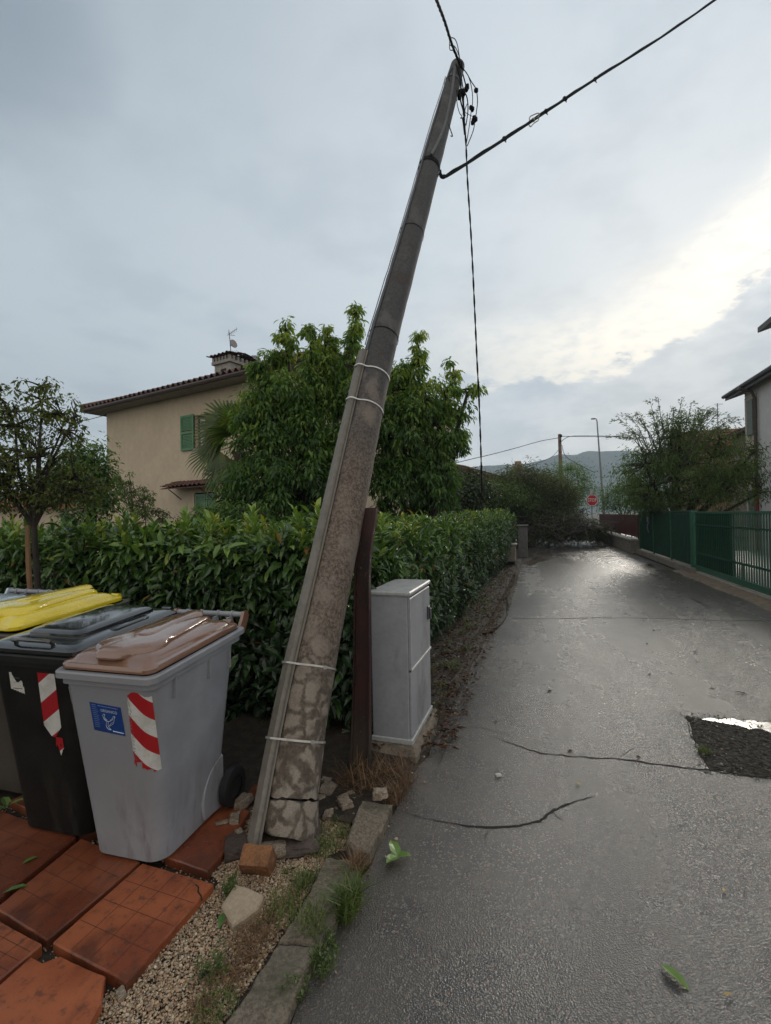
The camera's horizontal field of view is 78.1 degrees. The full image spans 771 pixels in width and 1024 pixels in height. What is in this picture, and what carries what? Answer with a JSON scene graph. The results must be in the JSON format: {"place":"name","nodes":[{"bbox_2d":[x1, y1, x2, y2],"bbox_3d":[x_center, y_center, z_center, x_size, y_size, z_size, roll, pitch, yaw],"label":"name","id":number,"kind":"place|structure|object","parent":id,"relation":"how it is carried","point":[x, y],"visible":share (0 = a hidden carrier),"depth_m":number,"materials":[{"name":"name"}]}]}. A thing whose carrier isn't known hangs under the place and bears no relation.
{"place":"outdoors","nodes":[
{"label":"outdoors","id":0,"kind":"place"},
{"bbox_2d":[0,488,107,551],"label":"house","id":1,"kind":"structure","parent":0,"point":[45,519],"depth_m":24.85,"materials":[{"name":"beige paint"}]},
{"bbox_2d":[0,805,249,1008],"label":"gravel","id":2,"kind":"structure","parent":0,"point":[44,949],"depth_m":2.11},
{"bbox_2d":[0,711,351,1023],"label":"gravel bed ground","id":3,"kind":"structure","parent":0,"point":[46,956],"depth_m":1.78,"materials":[{"name":"gravel"}]},
{"bbox_2d":[0,922,41,984],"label":"paving slab","id":4,"kind":"structure","parent":3,"relation":"on","point":[18,950],"depth_m":1.72,"materials":[{"name":"ceramic"}]},
{"bbox_2d":[25,525,32,595],"bbox_3d":[-2.874,0.892,3.844,0.059,1.570,0.044,-1,0,0],"label":"wooden stake","id":5,"kind":"object","parent":3,"relation":"on","point":[28,560],"visible":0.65,"depth_m":3.83,"materials":[{"name":"brown wood"}]},
{"bbox_2d":[0,811,75,904],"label":"paving slab","id":6,"kind":"structure","parent":3,"relation":"on","point":[21,840],"depth_m":2.25,"materials":[{"name":"tile"}]},
{"bbox_2d":[0,797,22,808],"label":"fallen leaf","id":7,"kind":"object","parent":6,"relation":"on","point":[5,801],"visible":0.89,"depth_m":2.60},
{"bbox_2d":[0,957,105,1023],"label":"paving slab","id":8,"kind":"structure","parent":3,"relation":"on","point":[59,990],"depth_m":1.55,"materials":[{"name":"ceramic"}]},
{"bbox_2d":[10,795,97,841],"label":"paving slab","id":9,"kind":"structure","parent":3,"relation":"on","point":[19,806],"depth_m":2.58,"materials":[{"name":"ceramic"}]},
{"bbox_2d":[0,604,176,835],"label":"waste bin","id":10,"kind":"object","parent":9,"relation":"on","point":[37,703],"visible":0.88,"depth_m":2.31,"materials":[{"name":"black plastic"}]},
{"bbox_2d":[0,376,113,589],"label":"olive leaved tree","id":11,"kind":"object","parent":3,"relation":"on","point":[37,501],"visible":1,"depth_m":3.96,"materials":[{"name":"green plant"}]},
{"bbox_2d":[0,584,129,792],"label":"waste bin","id":12,"kind":"object","parent":3,"relation":"on","point":[21,614],"visible":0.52,"depth_m":2.74,"materials":[{"name":"yellow plastic"}]},
{"bbox_2d":[0,839,139,950],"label":"paving slab","id":13,"kind":"structure","parent":3,"relation":"on","point":[50,904],"depth_m":1.99,"materials":[{"name":"ceramic"}]},
{"bbox_2d":[115,985,126,1001],"bbox_3d":[-0.879,1.601,1.579,0.030,0.020,0.040,-1,-1,-41],"label":"rubble chunk","id":14,"kind":"object","parent":3,"relation":"on","point":[120,994],"visible":1,"depth_m":1.57,"materials":[{"name":"concrete"}]},
{"bbox_2d":[53,864,213,992],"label":"paving slab","id":15,"kind":"structure","parent":3,"relation":"on","point":[127,929],"depth_m":1.82,"materials":[{"name":"tile"}]},
{"bbox_2d":[0,497,411,732],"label":"laurel hedge","id":16,"kind":"object","parent":3,"relation":"on","point":[205,562],"visible":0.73,"depth_m":3.83,"materials":[{"name":"green plant"}]},
{"bbox_2d":[181,934,230,987],"bbox_3d":[-0.611,1.565,1.643,0.160,0.077,0.169,-1,0,-11],"label":"weed","id":17,"kind":"object","parent":3,"relation":"on","point":[216,965],"visible":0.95,"depth_m":1.65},
{"bbox_2d":[163,806,249,880],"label":"paving slab","id":18,"kind":"structure","parent":3,"relation":"on","point":[198,852],"depth_m":2.23,"materials":[{"name":"tile"}]},
{"bbox_2d":[55,608,248,861],"bbox_3d":[-1.121,1.068,2.431,0.539,1.034,0.810,-1,0,15],"label":"waste bin","id":19,"kind":"object","parent":18,"relation":"on","point":[160,786],"visible":1,"depth_m":2.15,"materials":[{"name":"grey plastic"}]},
{"bbox_2d":[229,811,239,824],"bbox_3d":[-0.770,1.565,2.428,0.049,0.035,0.066,-1,0,-9],"label":"rubble chunk","id":20,"kind":"object","parent":18,"relation":"on","point":[234,818],"visible":1,"depth_m":2.41,"materials":[{"name":"stone"}]},
{"bbox_2d":[234,792,253,810],"bbox_3d":[-0.770,1.562,2.562,0.072,0.053,0.101,-1,0,28],"label":"rubble chunk","id":21,"kind":"object","parent":18,"relation":"on","point":[243,800],"visible":0.99,"depth_m":2.54,"materials":[{"name":"concrete"}]},
{"bbox_2d":[182,979,240,1023],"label":"grass tuft","id":22,"kind":"object","parent":3,"relation":"on","point":[226,995],"visible":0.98,"depth_m":1.52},
{"bbox_2d":[220,870,247,897],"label":"weed","id":23,"kind":"object","parent":3,"relation":"on","point":[228,887],"visible":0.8,"depth_m":1.99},
{"bbox_2d":[224,832,246,864],"bbox_3d":[-0.712,1.593,2.254,0.106,0.070,0.138,-1,0,-17],"label":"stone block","id":24,"kind":"object","parent":3,"relation":"on","point":[234,844],"visible":0.81,"depth_m":2.22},
{"bbox_2d":[221,885,263,933],"bbox_3d":[-0.584,1.593,1.900,0.158,0.067,0.162,-1,0,17],"label":"loose block","id":25,"kind":"object","parent":3,"relation":"on","point":[241,905],"depth_m":1.89,"materials":[{"name":"stone"}]},
{"bbox_2d":[179,880,309,1023],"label":"dry grass","id":26,"kind":"structure","parent":3,"relation":"on","point":[247,955],"depth_m":1.70,"materials":[{"name":"plant"}]},
{"bbox_2d":[248,783,257,806],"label":"paving slab","id":27,"kind":"structure","parent":3,"relation":"on","point":[253,789],"depth_m":2.69,"materials":[{"name":"concrete"}]},
{"bbox_2d":[239,843,276,875],"bbox_3d":[-0.572,1.565,2.130,0.148,0.146,0.140,-1,0,0],"label":"brick","id":28,"kind":"object","parent":3,"relation":"on","point":[257,859],"visible":0.96,"depth_m":2.10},
{"bbox_2d":[261,840,285,860],"bbox_3d":[-0.526,1.590,2.224,0.131,0.056,0.085,-1,0,-10],"label":"rubble chunk","id":29,"kind":"object","parent":3,"relation":"on","point":[279,846],"visible":0.46,"depth_m":2.22,"materials":[{"name":"concrete"}]},
{"bbox_2d":[255,877,310,930],"bbox_3d":[-0.400,1.554,1.903,0.206,0.095,0.211,-1,0,10],"label":"weed","id":30,"kind":"object","parent":3,"relation":"on","point":[290,914],"visible":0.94,"depth_m":1.89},
{"bbox_2d":[261,815,322,860],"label":"foundation block","id":31,"kind":"structure","parent":3,"relation":"on","point":[296,849],"depth_m":2.24,"materials":[{"name":"concrete"}]},
{"bbox_2d":[289,864,313,888],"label":"grass tuft","id":32,"kind":"object","parent":3,"relation":"on","point":[301,884],"visible":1,"depth_m":2.05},
{"bbox_2d":[243,785,364,837],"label":"rubble chips","id":33,"kind":"object","parent":3,"relation":"on","point":[324,817],"visible":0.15,"depth_m":2.46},
{"bbox_2d":[306,833,339,859],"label":"grass tuft","id":34,"kind":"object","parent":3,"relation":"on","point":[331,844],"visible":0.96,"depth_m":2.24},
{"bbox_2d":[319,781,337,795],"bbox_3d":[-0.328,1.590,2.710,0.081,0.059,0.116,-1,0,16],"label":"rubble chunk","id":35,"kind":"object","parent":3,"relation":"on","point":[330,785],"visible":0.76,"depth_m":2.69,"materials":[{"name":"concrete"}]},
{"bbox_2d":[314,817,350,850],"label":"grass tuft","id":36,"kind":"object","parent":3,"relation":"on","point":[340,831],"visible":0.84,"depth_m":2.35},
{"bbox_3d":[-2.823,1.643,2.770,1.078,0.048,0.950,-1,0,0],"label":"paving slab","id":37,"kind":"object","parent":3,"relation":"on","visible":0},
{"bbox_2d":[0,588,58,600],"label":"waste bin","id":38,"kind":"object","parent":37,"relation":"on","point":[10,593],"visible":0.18,"depth_m":3.62,"materials":[{"name":"grey plastic"}]},
{"bbox_2d":[80,349,459,551],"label":"beige house","id":39,"kind":"structure","parent":0,"point":[151,430],"depth_m":16.92,"materials":[{"name":"paint"}]},
{"bbox_2d":[227,327,236,351],"bbox_3d":[-5.499,-6.118,17.233,0.722,1.132,0.323,-1,0,31],"label":"tv aerial","id":40,"kind":"object","parent":39,"relation":"attached to","point":[233,343],"visible":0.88,"depth_m":17.26,"materials":[{"name":"metal"}]},
{"bbox_2d":[221,543,522,822],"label":"verge ground","id":41,"kind":"structure","parent":0,"point":[244,741],"depth_m":3.31,"materials":[{"name":"soil"}]},
{"bbox_2d":[324,808,333,820],"bbox_3d":[-0.299,1.593,2.502,0.048,0.036,0.069,-1,0,10],"label":"rubble chunk","id":42,"kind":"object","parent":41,"relation":"on","point":[328,813],"visible":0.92,"depth_m":2.49,"materials":[{"name":"concrete"}]},
{"bbox_2d":[279,772,390,920],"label":"ground grass","id":43,"kind":"structure","parent":41,"relation":"on","point":[293,872],"depth_m":2.11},
{"bbox_2d":[336,792,353,810],"bbox_3d":[-0.222,1.586,2.589,0.078,0.055,0.107,-1,0,-28],"label":"rubble chunk","id":44,"kind":"object","parent":41,"relation":"on","point":[344,802],"visible":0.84,"depth_m":2.56,"materials":[{"name":"concrete"}]},
{"bbox_2d":[247,58,464,844],"bbox_3d":[0.046,-1.546,3.687,0.346,6.653,3.426,-1,0,25],"label":"leaning utility pole","id":45,"kind":"object","parent":41,"relation":"on","point":[286,802],"visible":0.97,"depth_m":2.83,"materials":[{"name":"concrete"}]},
{"bbox_2d":[435,0,462,69],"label":"overhead cable","id":46,"kind":"object","parent":45,"relation":"attached to","point":[447,30],"visible":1,"depth_m":4.49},
{"bbox_2d":[448,37,477,145],"bbox_3d":[0.725,-4.362,4.905,0.523,1.342,0.257,-1,-1,-40],"label":"cable tangle","id":47,"kind":"object","parent":45,"relation":"attached to","point":[462,90],"visible":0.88,"depth_m":4.98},
{"bbox_2d":[462,95,482,495],"bbox_3d":[0.896,-2.298,4.889,0.129,4.277,0.174,-1,0,0],"label":"dangling cable","id":48,"kind":"object","parent":47,"relation":"hanging from","point":[477,369],"visible":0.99,"depth_m":4.82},
{"bbox_2d":[439,0,715,178],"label":"overhead cable","id":49,"kind":"object","parent":45,"relation":"attached to","point":[486,150],"visible":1,"depth_m":5.41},
{"bbox_2d":[350,508,377,770],"bbox_3d":[-0.135,0.806,3.002,0.174,1.666,0.161,-1,0,14],"label":"rusty post","id":50,"kind":"object","parent":41,"relation":"on","point":[361,728],"visible":0.84,"depth_m":3.01,"materials":[{"name":"metal"}]},
{"bbox_2d":[321,743,431,799],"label":"dry grass","id":51,"kind":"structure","parent":41,"relation":"on","point":[401,770],"depth_m":2.81,"materials":[{"name":"plant"}]},
{"bbox_2d":[372,787,387,800],"bbox_3d":[-0.029,1.531,2.580,0.088,0.044,0.064,-1,0,0],"label":"rubble chunk","id":52,"kind":"object","parent":41,"relation":"on","point":[378,792],"visible":0.98,"depth_m":2.56,"materials":[{"name":"concrete"}]},
{"bbox_2d":[250,507,518,710],"bbox_3d":[1.633,0.770,10.078,1.570,1.954,13.447,-1,0,19],"label":"laurel hedge","id":53,"kind":"object","parent":41,"relation":"on","point":[436,539],"visible":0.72,"depth_m":6.04,"materials":[{"name":"green plant"}]},
{"bbox_2d":[371,774,409,805],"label":"grass tuft","id":54,"kind":"object","parent":41,"relation":"on","point":[395,797],"visible":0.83,"depth_m":2.63,"materials":[{"name":"plant"}]},
{"bbox_2d":[371,579,438,763],"bbox_3d":[0.125,1.092,3.473,0.441,1.115,0.780,-1,0,19],"label":"street cabinet","id":55,"kind":"object","parent":41,"relation":"on","point":[401,613],"visible":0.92,"depth_m":3.21,"materials":[{"name":"plastic"}]},
{"bbox_2d":[339,535,504,706],"bbox_3d":[1.919,1.073,9.631,0.063,1.122,14.338,-1,0,19],"label":"wire fence","id":56,"kind":"object","parent":41,"relation":"on","point":[440,597],"visible":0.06,"depth_m":6.98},
{"bbox_2d":[372,567,509,714],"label":"verge weeds","id":57,"kind":"object","parent":41,"relation":"on","point":[451,662],"visible":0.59,"depth_m":6.35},
{"bbox_2d":[371,561,519,750],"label":"leaf litter","id":58,"kind":"object","parent":41,"relation":"on","point":[453,730],"visible":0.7,"depth_m":4.85,"materials":[{"name":"plant"}]},
{"bbox_2d":[507,543,516,564],"bbox_3d":[3.804,1.295,14.506,0.420,0.680,0.440,-1,0,18],"label":"meter box","id":59,"kind":"object","parent":41,"relation":"on","point":[511,560],"visible":0.46,"depth_m":14.32,"materials":[{"name":"concrete"}]},
{"bbox_2d":[517,525,527,557],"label":"gate pillar","id":60,"kind":"structure","parent":41,"relation":"on","point":[522,543],"depth_m":17.04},
{"bbox_2d":[528,542,605,549],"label":"broken twigs","id":61,"kind":"object","parent":41,"relation":"on","point":[569,547],"visible":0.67,"depth_m":20.84,"materials":[{"name":"wood"}]},
{"bbox_2d":[0,0,770,490],"label":"sky","id":62,"kind":"structure","parent":0,"point":[176,176],"materials":[{"name":"grey"}]},
{"bbox_2d":[291,534,770,1023],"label":"road","id":63,"kind":"structure","parent":0,"point":[535,883],"depth_m":2.37,"materials":[{"name":"asphalt"}]},
{"bbox_2d":[226,945,317,1023],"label":"kerb stone","id":64,"kind":"object","parent":63,"relation":"on","point":[266,1000],"visible":0.94,"depth_m":1.56,"materials":[{"name":"concrete"}]},
{"bbox_2d":[278,969,313,1003],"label":"weed","id":65,"kind":"object","parent":63,"relation":"on","point":[301,990],"visible":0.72,"depth_m":1.58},
{"bbox_2d":[285,939,337,980],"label":"weed","id":66,"kind":"object","parent":63,"relation":"on","point":[326,968],"visible":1,"depth_m":1.66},
{"bbox_2d":[312,917,346,961],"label":"weed","id":67,"kind":"object","parent":63,"relation":"on","point":[332,943],"visible":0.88,"depth_m":1.74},
{"bbox_2d":[310,869,380,926],"bbox_3d":[-0.145,1.539,1.885,0.319,0.134,0.260,-1,0,-15],"label":"grass tuft","id":68,"kind":"object","parent":63,"relation":"on","point":[342,912],"visible":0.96,"depth_m":1.88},
{"bbox_2d":[318,859,391,918],"bbox_3d":[-0.134,1.542,1.951,0.346,0.127,0.275,-1,0,27],"label":"grass tuft","id":69,"kind":"object","parent":63,"relation":"on","point":[352,886],"visible":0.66,"depth_m":1.95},
{"bbox_2d":[346,801,391,866],"bbox_3d":[-0.089,1.591,2.365,0.164,0.102,0.403,-1,0,14],"label":"kerb stone","id":70,"kind":"object","parent":63,"relation":"on","point":[371,820],"visible":0.91,"depth_m":2.33,"materials":[{"name":"concrete"}]},
{"bbox_2d":[386,840,410,862],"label":"fallen leaf","id":71,"kind":"object","parent":63,"relation":"on","point":[394,846],"visible":1,"depth_m":2.22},
{"bbox_2d":[335,586,516,972],"bbox_3d":[1.483,1.619,6.598,0.195,0.025,11.299,-1,0,19],"label":"edge grit","id":72,"kind":"object","parent":63,"relation":"on","point":[395,838],"visible":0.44,"depth_m":2.86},
{"bbox_2d":[458,455,620,547],"bbox_3d":[6.553,-0.315,23.562,9.645,4.833,5.864,-1,0,0],"label":"fallen tree","id":73,"kind":"object","parent":63,"relation":"on","point":[565,525],"visible":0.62,"depth_m":22.41,"materials":[{"name":"green plant"}]},
{"bbox_2d":[558,434,562,475],"bbox_3d":[13.356,-2.141,36.004,0.398,7.524,0.331,-1,0,-15],"label":"utility pole","id":74,"kind":"object","parent":63,"relation":"on","point":[559,447],"visible":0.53,"depth_m":35.93,"materials":[{"name":"brown wood"}]},
{"bbox_2d":[531,453,606,514],"bbox_3d":[12.581,-1.267,33.091,5.420,5.776,4.780,-1,0,18],"label":"garden tree","id":75,"kind":"object","parent":63,"relation":"on","point":[576,474],"visible":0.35,"depth_m":32.52,"materials":[{"name":"green plant"}]},
{"bbox_2d":[586,489,597,518],"bbox_3d":[11.536,0.154,26.520,0.610,2.860,0.096,-1,0,0],"label":"stop sign","id":76,"kind":"object","parent":63,"relation":"on","point":[592,500],"visible":0.98,"depth_m":26.48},
{"bbox_2d":[481,557,770,732],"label":"puddle water","id":77,"kind":"structure","parent":63,"relation":"on","point":[746,723],"depth_m":7.19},
{"bbox_2d":[589,472,670,533],"bbox_3d":[17.508,-0.892,33.871,6.355,4.908,4.330,-1,0,0],"label":"garden tree","id":78,"kind":"object","parent":63,"relation":"on","point":[604,502],"visible":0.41,"depth_m":33.83,"materials":[{"name":"green plant"}]},
{"bbox_2d":[494,544,770,757],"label":"road litter","id":79,"kind":"object","parent":63,"relation":"on","point":[625,613],"visible":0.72,"depth_m":6.23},
{"bbox_2d":[661,964,689,990],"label":"fallen leaf","id":80,"kind":"object","parent":63,"relation":"on","point":[674,973],"visible":1,"depth_m":1.62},
{"bbox_2d":[696,742,711,753],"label":"grass tuft","id":81,"kind":"object","parent":63,"relation":"on","point":[703,750],"visible":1,"depth_m":3.12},
{"bbox_2d":[673,569,770,611],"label":"stone edging","id":82,"kind":"object","parent":63,"relation":"on","point":[762,602],"visible":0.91,"depth_m":9.25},
{"bbox_2d":[687,712,770,781],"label":"patch grit","id":83,"kind":"object","parent":63,"relation":"on","point":[734,771],"visible":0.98,"depth_m":3.22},
{"bbox_2d":[347,512,747,877],"bbox_3d":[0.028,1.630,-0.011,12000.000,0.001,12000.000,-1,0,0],"label":"ground","id":84,"kind":"structure","parent":0,"point":[595,515],"depth_m":24.24,"materials":[{"name":"green plant"}]},
{"bbox_2d":[31,431,128,527],"bbox_3d":[-7.754,-0.081,11.986,2.407,3.832,2.024,-1,0,0],"label":"garden tree","id":85,"kind":"object","parent":84,"relation":"on","point":[87,457],"visible":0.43,"depth_m":11.87,"materials":[{"name":"green plant"}]},
{"bbox_2d":[111,470,172,525],"bbox_3d":[-3.383,0.558,6.594,0.794,2.295,0.455,-1,0,-9],"label":"feathery shrub","id":86,"kind":"object","parent":84,"relation":"on","point":[145,510],"visible":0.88,"depth_m":6.55,"materials":[{"name":"green plant"}]},
{"bbox_2d":[164,497,286,528],"bbox_3d":[-2.070,0.750,6.208,1.513,1.885,0.965,-1,0,0],"label":"garden shrub","id":87,"kind":"object","parent":84,"relation":"on","point":[225,509],"visible":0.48,"depth_m":6.07,"materials":[{"name":"green plant"}]},
{"bbox_2d":[185,399,280,495],"bbox_3d":[-2.746,-0.227,8.935,1.474,3.880,1.716,-1,-1,-43],"label":"fan palm","id":88,"kind":"object","parent":84,"relation":"on","point":[214,434],"visible":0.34,"depth_m":8.85,"materials":[{"name":"plant"}]},
{"bbox_2d":[205,300,382,526],"bbox_3d":[-1.434,-0.837,7.478,2.516,5.055,2.260,-1,0,29],"label":"drooping leaf tree","id":89,"kind":"object","parent":84,"relation":"on","point":[314,399],"visible":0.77,"depth_m":7.26,"materials":[{"name":"green plant"}]},
{"bbox_2d":[278,858,360,958],"bbox_3d":[-0.243,1.613,1.942,0.184,0.080,0.459,-1,0,16],"label":"kerb stone","id":90,"kind":"object","parent":84,"relation":"on","point":[295,938],"visible":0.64,"depth_m":1.88,"materials":[{"name":"concrete"}]},
{"bbox_2d":[277,888,335,937],"bbox_3d":[-0.303,1.522,1.799,0.204,0.093,0.237,-1,-1,40],"label":"weed","id":91,"kind":"object","parent":90,"relation":"on","point":[309,912],"visible":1,"depth_m":1.79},
{"bbox_2d":[331,841,380,877],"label":"grass tuft","id":92,"kind":"object","parent":90,"relation":"on","point":[359,865],"visible":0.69,"depth_m":2.11,"materials":[{"name":"plant"}]},
{"bbox_2d":[368,330,487,519],"bbox_3d":[0.521,-0.738,8.247,2.152,4.782,1.813,-1,0,-32],"label":"drooping leaf tree","id":93,"kind":"object","parent":84,"relation":"on","point":[423,471],"visible":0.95,"depth_m":7.95,"materials":[{"name":"green plant"}]},
{"bbox_2d":[431,465,508,515],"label":"garden tree","id":94,"kind":"object","parent":84,"relation":"on","point":[471,498],"visible":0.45,"depth_m":14.66,"materials":[{"name":"green plant"}]},
{"bbox_2d":[453,461,535,519],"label":"brown house","id":95,"kind":"structure","parent":84,"relation":"on","point":[490,473],"depth_m":30.15,"materials":[{"name":"ceramic"}]},
{"bbox_2d":[478,473,546,522],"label":"garden tree","id":96,"kind":"object","parent":84,"relation":"on","point":[515,494],"visible":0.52,"depth_m":21.57,"materials":[{"name":"green plant"}]},
{"bbox_2d":[591,418,604,513],"bbox_3d":[17.067,-2.979,38.020,1.020,9.102,0.220,-1,0,0],"label":"street lamp","id":97,"kind":"object","parent":84,"relation":"on","point":[601,480],"visible":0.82,"depth_m":37.98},
{"bbox_2d":[602,531,638,552],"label":"wall","id":98,"kind":"structure","parent":84,"relation":"on","point":[627,543],"depth_m":19.38,"materials":[{"name":"concrete"}]},
{"bbox_2d":[599,514,638,538],"bbox_3d":[11.200,0.572,23.206,0.090,0.930,11.098,-1,0,17],"label":"red fence","id":99,"kind":"object","parent":98,"relation":"on","point":[628,525],"visible":0.76,"depth_m":20.76,"materials":[{"name":"metal"}]},
{"bbox_2d":[636,549,697,572],"bbox_3d":[8.670,1.472,14.836,0.340,0.160,6.596,-1,0,17],"label":"fence footing","id":100,"kind":"object","parent":84,"relation":"on","point":[669,562],"visible":0.71,"depth_m":13.93,"materials":[{"name":"concrete"}]},
{"bbox_2d":[638,508,692,563],"bbox_3d":[8.637,0.697,14.985,0.152,1.725,6.125,-1,0,17],"label":"screened fence","id":101,"kind":"object","parent":100,"relation":"on","point":[667,534],"visible":0.86,"depth_m":14.22,"materials":[{"name":"green paint"}]},
{"bbox_2d":[689,511,697,567],"bbox_3d":[7.749,0.768,11.944,0.130,1.600,0.130,-1,0,17],"label":"gate post","id":102,"kind":"object","parent":100,"relation":"on","point":[692,540],"visible":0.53,"depth_m":11.89,"materials":[{"name":"metal"}]},
{"bbox_2d":[720,427,746,536],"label":"brown gabled house","id":103,"kind":"structure","parent":84,"relation":"on","point":[741,507],"depth_m":27.79,"materials":[{"name":"paint"}]},
{"bbox_2d":[696,571,770,599],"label":"gate track","id":104,"kind":"structure","parent":84,"relation":"on","point":[741,587],"depth_m":9.39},
{"bbox_2d":[694,511,770,595],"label":"green gate","id":105,"kind":"structure","parent":104,"relation":"on","point":[717,552],"depth_m":9.60,"materials":[{"name":"metal"}]},
{"bbox_2d":[473,451,669,512],"bbox_3d":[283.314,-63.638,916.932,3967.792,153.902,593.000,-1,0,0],"label":"hills","id":106,"kind":"structure","parent":0,"point":[588,459],"depth_m":1013.07,"materials":[{"name":"plant"}]},
{"bbox_2d":[670,428,739,510],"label":"brick house","id":107,"kind":"structure","parent":0,"point":[714,507],"depth_m":33.73,"materials":[{"name":"orange ceramic"}]},
{"bbox_2d":[721,365,770,553],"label":"white house","id":108,"kind":"structure","parent":0,"point":[755,389],"depth_m":16.86,"materials":[{"name":"paint"}]},
{"bbox_2d":[736,551,769,586],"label":"yard paving","id":109,"kind":"structure","parent":0,"point":[755,569],"depth_m":12.91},
{"bbox_2d":[605,397,740,507],"bbox_3d":[9.364,-1.258,15.492,5.067,5.624,2.581,-1,0,0],"label":"feathery tree","id":110,"kind":"object","parent":109,"relation":"on","point":[656,425],"visible":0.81,"depth_m":15.29,"materials":[{"name":"green plant"}]},
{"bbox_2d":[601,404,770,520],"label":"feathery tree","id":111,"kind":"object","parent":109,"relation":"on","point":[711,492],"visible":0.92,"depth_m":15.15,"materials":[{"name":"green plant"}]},
{"bbox_2d":[758,317,770,332],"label":"grey eaved house","id":112,"kind":"structure","parent":0,"point":[765,325],"depth_m":11.32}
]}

